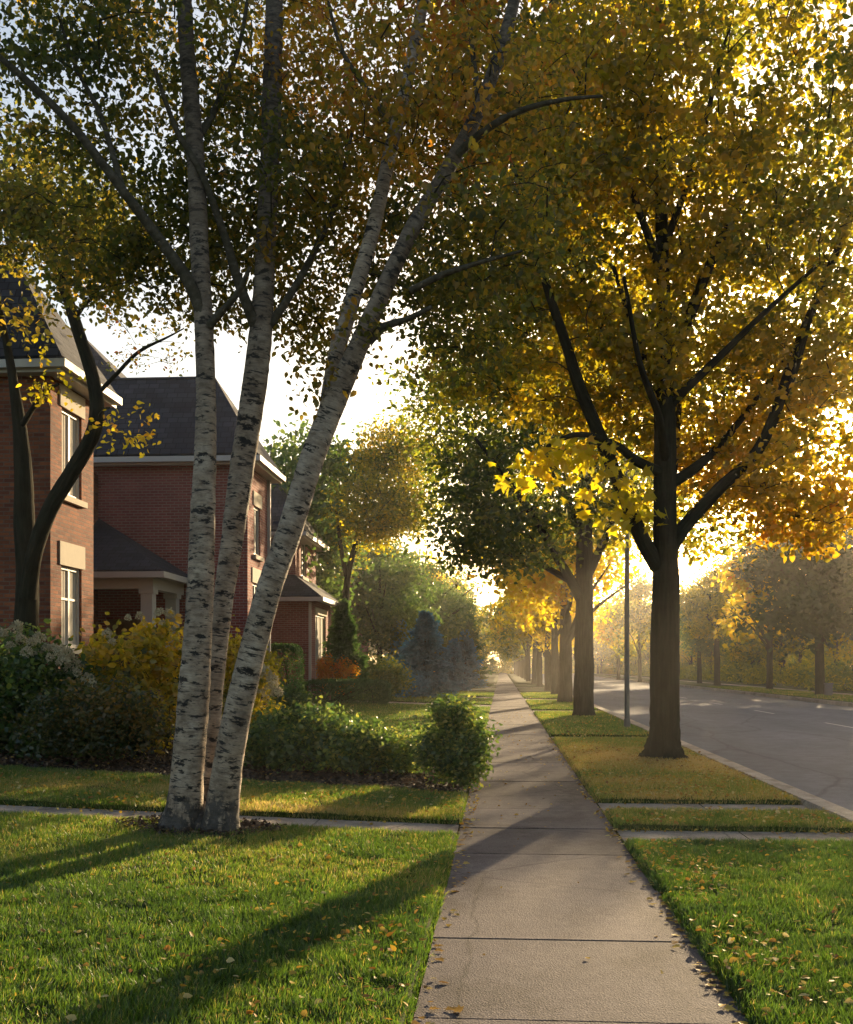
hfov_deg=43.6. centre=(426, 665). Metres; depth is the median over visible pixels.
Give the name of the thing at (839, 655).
wild shrub
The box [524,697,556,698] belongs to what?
verge
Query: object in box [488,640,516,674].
street tree
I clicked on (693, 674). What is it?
wild shrub
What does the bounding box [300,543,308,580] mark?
window
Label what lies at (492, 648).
woodland tree
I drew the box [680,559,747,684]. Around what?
street tree
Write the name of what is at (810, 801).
kerb
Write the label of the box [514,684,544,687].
verge
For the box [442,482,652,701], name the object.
street tree
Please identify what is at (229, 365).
sky
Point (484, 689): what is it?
lawn
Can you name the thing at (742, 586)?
street tree
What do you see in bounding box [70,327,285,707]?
brick house
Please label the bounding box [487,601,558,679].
street tree
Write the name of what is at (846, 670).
wild shrub
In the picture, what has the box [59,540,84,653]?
window
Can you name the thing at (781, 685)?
lawn
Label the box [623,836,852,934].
grass
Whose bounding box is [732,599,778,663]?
woodland tree
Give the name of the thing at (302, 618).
brick house
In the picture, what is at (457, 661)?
blue spruce
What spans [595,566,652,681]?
street tree
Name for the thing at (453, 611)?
garden tree
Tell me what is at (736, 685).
sidewalk
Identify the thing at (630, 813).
grass
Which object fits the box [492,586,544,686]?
street tree
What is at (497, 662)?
wild shrub
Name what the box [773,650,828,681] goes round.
wild shrub
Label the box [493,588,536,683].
street tree
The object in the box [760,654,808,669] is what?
wild shrub
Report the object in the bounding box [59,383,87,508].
window
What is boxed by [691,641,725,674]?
woodland tree
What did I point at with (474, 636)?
dark evergreen
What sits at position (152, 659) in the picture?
yellow shrub
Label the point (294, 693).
dark shrub
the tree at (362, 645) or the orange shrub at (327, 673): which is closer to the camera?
the orange shrub at (327, 673)
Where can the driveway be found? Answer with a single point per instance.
(426, 703)
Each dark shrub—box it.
[158,668,178,719]
[260,678,318,715]
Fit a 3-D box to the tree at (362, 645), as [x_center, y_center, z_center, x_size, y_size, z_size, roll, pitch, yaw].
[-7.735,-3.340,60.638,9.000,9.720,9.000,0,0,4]
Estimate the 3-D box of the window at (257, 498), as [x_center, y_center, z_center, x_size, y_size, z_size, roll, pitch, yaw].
[-4.896,-3.990,30.667,0.230,1.920,1.040,0,0,4]
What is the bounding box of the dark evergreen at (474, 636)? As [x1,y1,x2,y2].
[455,613,495,685]
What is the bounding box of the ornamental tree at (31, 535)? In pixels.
[0,77,194,681]
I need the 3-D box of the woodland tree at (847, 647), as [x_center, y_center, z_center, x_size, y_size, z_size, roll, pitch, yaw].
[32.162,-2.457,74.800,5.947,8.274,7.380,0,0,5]
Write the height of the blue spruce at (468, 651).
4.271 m
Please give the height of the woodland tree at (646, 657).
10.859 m
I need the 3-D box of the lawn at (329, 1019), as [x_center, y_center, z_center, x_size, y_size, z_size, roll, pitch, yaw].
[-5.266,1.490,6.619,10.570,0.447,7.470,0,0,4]
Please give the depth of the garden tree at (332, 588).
47.78 m
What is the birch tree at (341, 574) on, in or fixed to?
on the lawn at (424, 702)
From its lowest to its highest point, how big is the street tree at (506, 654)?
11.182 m
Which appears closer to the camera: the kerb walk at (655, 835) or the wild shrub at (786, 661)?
the kerb walk at (655, 835)
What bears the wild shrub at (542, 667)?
on the ground at (621, 839)
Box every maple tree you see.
[318,402,463,600]
[368,255,699,715]
[396,0,852,758]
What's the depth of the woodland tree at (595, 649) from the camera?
213.25 m
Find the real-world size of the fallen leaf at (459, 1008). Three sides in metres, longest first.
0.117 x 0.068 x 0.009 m
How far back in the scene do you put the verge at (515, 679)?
116.92 m
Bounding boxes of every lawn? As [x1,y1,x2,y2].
[0,816,454,1023]
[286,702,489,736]
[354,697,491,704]
[432,687,494,691]
[480,674,498,683]
[612,674,852,693]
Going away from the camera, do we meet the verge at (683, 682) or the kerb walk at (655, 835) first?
the kerb walk at (655, 835)
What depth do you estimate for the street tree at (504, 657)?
209.26 m
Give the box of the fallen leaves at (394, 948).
[0,708,852,1023]
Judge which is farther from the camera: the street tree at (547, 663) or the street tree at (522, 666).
the street tree at (522, 666)
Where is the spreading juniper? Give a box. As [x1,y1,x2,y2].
[395,668,431,697]
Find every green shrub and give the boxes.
[243,690,407,776]
[357,711,438,774]
[360,650,417,698]
[408,692,502,790]
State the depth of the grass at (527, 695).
55.33 m
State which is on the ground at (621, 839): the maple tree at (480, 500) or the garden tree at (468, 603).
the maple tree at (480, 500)
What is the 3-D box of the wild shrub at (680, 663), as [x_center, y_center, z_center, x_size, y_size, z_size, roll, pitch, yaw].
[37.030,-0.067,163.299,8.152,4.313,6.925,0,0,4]
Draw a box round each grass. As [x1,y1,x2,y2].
[363,689,493,696]
[520,692,557,698]
[526,699,596,709]
[601,805,852,832]
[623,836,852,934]
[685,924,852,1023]
[707,686,852,701]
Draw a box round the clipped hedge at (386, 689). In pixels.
[303,677,392,704]
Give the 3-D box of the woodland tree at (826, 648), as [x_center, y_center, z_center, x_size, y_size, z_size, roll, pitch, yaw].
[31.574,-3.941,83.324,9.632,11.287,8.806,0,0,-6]
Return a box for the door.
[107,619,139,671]
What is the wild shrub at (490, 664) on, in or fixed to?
on the ground at (621, 839)
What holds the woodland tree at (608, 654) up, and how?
on the ground at (621, 839)
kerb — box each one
[531,678,852,823]
[572,673,852,706]
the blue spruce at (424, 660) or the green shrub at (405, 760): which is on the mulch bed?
the green shrub at (405, 760)
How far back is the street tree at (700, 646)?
94.58 m
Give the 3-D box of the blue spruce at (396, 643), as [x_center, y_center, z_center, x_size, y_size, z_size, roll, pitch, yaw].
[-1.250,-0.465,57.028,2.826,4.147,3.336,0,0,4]
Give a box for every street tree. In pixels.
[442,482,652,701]
[474,586,532,680]
[481,600,544,677]
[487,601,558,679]
[487,627,542,675]
[488,625,544,676]
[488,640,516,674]
[490,542,607,694]
[491,637,512,662]
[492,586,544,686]
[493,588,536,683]
[493,615,517,674]
[508,588,617,690]
[593,590,646,679]
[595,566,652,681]
[679,583,747,682]
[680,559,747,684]
[702,522,792,688]
[714,509,852,694]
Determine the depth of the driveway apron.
38.30 m
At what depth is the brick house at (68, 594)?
20.44 m
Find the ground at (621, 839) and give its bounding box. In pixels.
[413,668,762,1019]
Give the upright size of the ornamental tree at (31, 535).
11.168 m
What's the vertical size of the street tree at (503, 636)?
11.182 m
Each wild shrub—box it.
[483,655,497,672]
[488,656,508,672]
[497,658,513,673]
[530,658,543,673]
[594,665,614,673]
[605,663,616,673]
[620,663,637,674]
[630,661,649,675]
[644,658,687,668]
[680,658,727,679]
[680,666,711,678]
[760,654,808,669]
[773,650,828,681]
[773,656,814,685]
[787,652,852,683]
[789,657,848,687]
[800,658,852,690]
[801,645,852,683]
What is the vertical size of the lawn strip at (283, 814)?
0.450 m
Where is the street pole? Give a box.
[624,389,629,727]
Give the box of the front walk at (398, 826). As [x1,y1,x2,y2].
[0,805,458,835]
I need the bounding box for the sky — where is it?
[0,0,852,666]
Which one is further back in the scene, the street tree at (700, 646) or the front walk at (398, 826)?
the street tree at (700, 646)
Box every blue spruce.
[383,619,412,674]
[396,610,468,697]
[438,638,474,690]
[451,629,487,687]
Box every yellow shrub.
[70,607,183,755]
[221,615,296,727]
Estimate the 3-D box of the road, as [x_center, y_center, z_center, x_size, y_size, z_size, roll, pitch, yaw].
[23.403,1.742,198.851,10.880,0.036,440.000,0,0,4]
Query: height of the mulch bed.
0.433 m
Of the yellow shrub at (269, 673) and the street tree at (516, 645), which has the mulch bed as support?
the yellow shrub at (269, 673)
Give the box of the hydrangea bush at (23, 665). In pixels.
[0,618,115,760]
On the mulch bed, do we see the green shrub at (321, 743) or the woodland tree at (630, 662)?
the green shrub at (321, 743)
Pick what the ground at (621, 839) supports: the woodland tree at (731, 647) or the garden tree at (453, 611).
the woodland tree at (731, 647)
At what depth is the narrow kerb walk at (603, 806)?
12.20 m
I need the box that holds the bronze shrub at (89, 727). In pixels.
[3,673,175,766]
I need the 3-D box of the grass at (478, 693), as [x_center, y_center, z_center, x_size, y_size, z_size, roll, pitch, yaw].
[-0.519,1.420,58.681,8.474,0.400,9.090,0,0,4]
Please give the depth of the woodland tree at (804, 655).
96.23 m
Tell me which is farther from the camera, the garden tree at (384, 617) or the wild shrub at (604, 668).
the wild shrub at (604, 668)
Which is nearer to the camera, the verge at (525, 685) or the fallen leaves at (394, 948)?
the fallen leaves at (394, 948)
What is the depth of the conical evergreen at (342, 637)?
41.75 m
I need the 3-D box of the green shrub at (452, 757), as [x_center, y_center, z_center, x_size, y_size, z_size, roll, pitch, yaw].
[0.373,0.974,13.844,1.246,1.280,1.486,0,0,4]
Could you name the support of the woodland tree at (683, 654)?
on the ground at (621, 839)
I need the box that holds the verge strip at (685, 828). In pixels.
[605,810,852,836]
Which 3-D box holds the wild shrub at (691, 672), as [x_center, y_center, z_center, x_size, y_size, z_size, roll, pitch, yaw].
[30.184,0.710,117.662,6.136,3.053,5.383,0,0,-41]
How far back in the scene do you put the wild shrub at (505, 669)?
225.88 m
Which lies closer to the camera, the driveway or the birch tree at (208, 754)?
the birch tree at (208, 754)
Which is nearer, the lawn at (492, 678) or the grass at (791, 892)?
the grass at (791, 892)
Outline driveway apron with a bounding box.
[533,710,572,711]
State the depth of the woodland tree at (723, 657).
138.68 m
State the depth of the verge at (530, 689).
67.50 m
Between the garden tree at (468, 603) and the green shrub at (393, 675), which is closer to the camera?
the green shrub at (393, 675)
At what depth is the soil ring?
9.44 m
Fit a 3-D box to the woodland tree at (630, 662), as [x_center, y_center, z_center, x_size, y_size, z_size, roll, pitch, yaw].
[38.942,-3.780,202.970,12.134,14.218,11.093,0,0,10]
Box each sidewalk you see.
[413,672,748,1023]
[594,673,852,694]
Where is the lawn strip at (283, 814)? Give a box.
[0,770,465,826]
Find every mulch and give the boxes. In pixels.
[113,812,286,836]
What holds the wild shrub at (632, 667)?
on the ground at (621, 839)
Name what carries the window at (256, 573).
in the brick house at (141, 527)
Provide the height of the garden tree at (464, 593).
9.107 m
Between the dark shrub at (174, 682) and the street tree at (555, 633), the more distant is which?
the street tree at (555, 633)
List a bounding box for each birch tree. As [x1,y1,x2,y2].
[0,0,657,832]
[327,526,373,598]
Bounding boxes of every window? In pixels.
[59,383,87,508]
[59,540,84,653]
[252,567,260,595]
[253,490,263,561]
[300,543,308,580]
[315,607,326,685]
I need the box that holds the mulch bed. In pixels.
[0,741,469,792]
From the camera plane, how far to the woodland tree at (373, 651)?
235.19 m
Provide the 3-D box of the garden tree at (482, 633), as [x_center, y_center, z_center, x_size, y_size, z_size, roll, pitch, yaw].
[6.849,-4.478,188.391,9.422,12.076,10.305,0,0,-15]
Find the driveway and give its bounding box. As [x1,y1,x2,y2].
[334,700,490,706]
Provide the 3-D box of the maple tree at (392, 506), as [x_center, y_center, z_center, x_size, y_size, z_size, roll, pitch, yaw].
[-1.301,-4.644,44.257,6.203,12.079,7.382,0,0,43]
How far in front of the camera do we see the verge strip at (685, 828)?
10.40 m
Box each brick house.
[0,252,121,674]
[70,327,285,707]
[271,483,338,700]
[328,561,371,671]
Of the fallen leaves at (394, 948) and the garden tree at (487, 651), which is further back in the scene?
the garden tree at (487, 651)
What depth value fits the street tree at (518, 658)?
157.19 m
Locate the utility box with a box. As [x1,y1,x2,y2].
[824,683,833,694]
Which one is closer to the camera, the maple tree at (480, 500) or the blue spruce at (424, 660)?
the maple tree at (480, 500)
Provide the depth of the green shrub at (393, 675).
44.68 m
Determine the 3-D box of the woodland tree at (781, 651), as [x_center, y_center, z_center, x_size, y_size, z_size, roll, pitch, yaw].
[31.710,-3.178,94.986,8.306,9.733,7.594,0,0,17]
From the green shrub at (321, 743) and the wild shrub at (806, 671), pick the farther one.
the wild shrub at (806, 671)
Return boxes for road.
[531,674,852,810]
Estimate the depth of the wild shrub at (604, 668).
217.47 m
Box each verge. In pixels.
[508,674,530,683]
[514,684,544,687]
[517,688,550,691]
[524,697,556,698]
[534,711,648,737]
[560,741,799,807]
[594,674,852,702]
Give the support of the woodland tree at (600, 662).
on the ground at (621, 839)
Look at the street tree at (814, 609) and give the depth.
55.21 m
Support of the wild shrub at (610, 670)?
on the ground at (621, 839)
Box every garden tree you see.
[259,413,374,587]
[313,506,378,621]
[347,534,415,642]
[350,550,449,685]
[370,543,459,639]
[384,550,479,652]
[424,577,487,630]
[434,591,480,659]
[440,569,489,632]
[458,584,489,656]
[475,624,491,655]
[477,608,497,670]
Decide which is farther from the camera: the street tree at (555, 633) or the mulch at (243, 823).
the street tree at (555, 633)
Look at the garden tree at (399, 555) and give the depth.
61.47 m
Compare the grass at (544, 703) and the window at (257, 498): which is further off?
the grass at (544, 703)
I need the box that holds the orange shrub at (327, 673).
[315,653,360,694]
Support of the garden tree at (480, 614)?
on the lawn at (492, 678)
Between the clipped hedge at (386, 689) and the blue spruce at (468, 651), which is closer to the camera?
the clipped hedge at (386, 689)
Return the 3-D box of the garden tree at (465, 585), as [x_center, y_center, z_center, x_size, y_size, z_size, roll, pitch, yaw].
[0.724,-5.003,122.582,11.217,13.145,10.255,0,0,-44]
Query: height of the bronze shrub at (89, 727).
1.359 m
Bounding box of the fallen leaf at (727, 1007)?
[723,1004,735,1010]
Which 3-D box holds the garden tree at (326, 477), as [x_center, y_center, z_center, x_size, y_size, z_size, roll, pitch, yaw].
[-6.896,-4.542,46.422,10.707,12.143,10.941,0,0,41]
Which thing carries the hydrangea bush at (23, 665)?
on the mulch bed
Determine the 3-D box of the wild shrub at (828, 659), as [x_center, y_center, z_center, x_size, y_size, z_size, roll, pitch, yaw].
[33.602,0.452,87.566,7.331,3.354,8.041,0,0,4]
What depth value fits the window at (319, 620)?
41.48 m
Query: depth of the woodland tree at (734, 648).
107.22 m
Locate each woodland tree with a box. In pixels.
[368,642,382,657]
[480,617,500,660]
[572,615,615,673]
[593,616,644,673]
[593,619,613,673]
[605,645,642,664]
[632,635,649,665]
[680,628,696,664]
[688,634,727,665]
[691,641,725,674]
[720,591,756,666]
[721,607,750,672]
[729,631,777,667]
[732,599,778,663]
[739,618,830,682]
[777,631,827,682]
[784,572,852,677]
[833,634,852,658]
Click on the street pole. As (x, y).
(626, 672)
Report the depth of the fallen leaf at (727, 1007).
4.97 m
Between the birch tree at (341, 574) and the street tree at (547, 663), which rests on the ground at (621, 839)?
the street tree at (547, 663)
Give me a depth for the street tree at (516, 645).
105.44 m
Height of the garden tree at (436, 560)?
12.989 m
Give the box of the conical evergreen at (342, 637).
[321,598,369,700]
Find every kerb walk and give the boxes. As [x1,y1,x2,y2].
[598,803,813,811]
[617,830,852,848]
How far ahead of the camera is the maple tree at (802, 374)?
17.70 m
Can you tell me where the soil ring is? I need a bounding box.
[155,819,268,837]
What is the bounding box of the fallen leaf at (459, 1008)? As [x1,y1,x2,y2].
[450,1005,463,1012]
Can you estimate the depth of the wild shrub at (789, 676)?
83.35 m
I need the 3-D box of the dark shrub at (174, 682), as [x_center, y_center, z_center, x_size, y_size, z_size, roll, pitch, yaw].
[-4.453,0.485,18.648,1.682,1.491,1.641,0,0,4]
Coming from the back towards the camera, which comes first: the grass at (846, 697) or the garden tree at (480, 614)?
the garden tree at (480, 614)
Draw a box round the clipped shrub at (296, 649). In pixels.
[271,642,305,700]
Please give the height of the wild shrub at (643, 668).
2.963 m

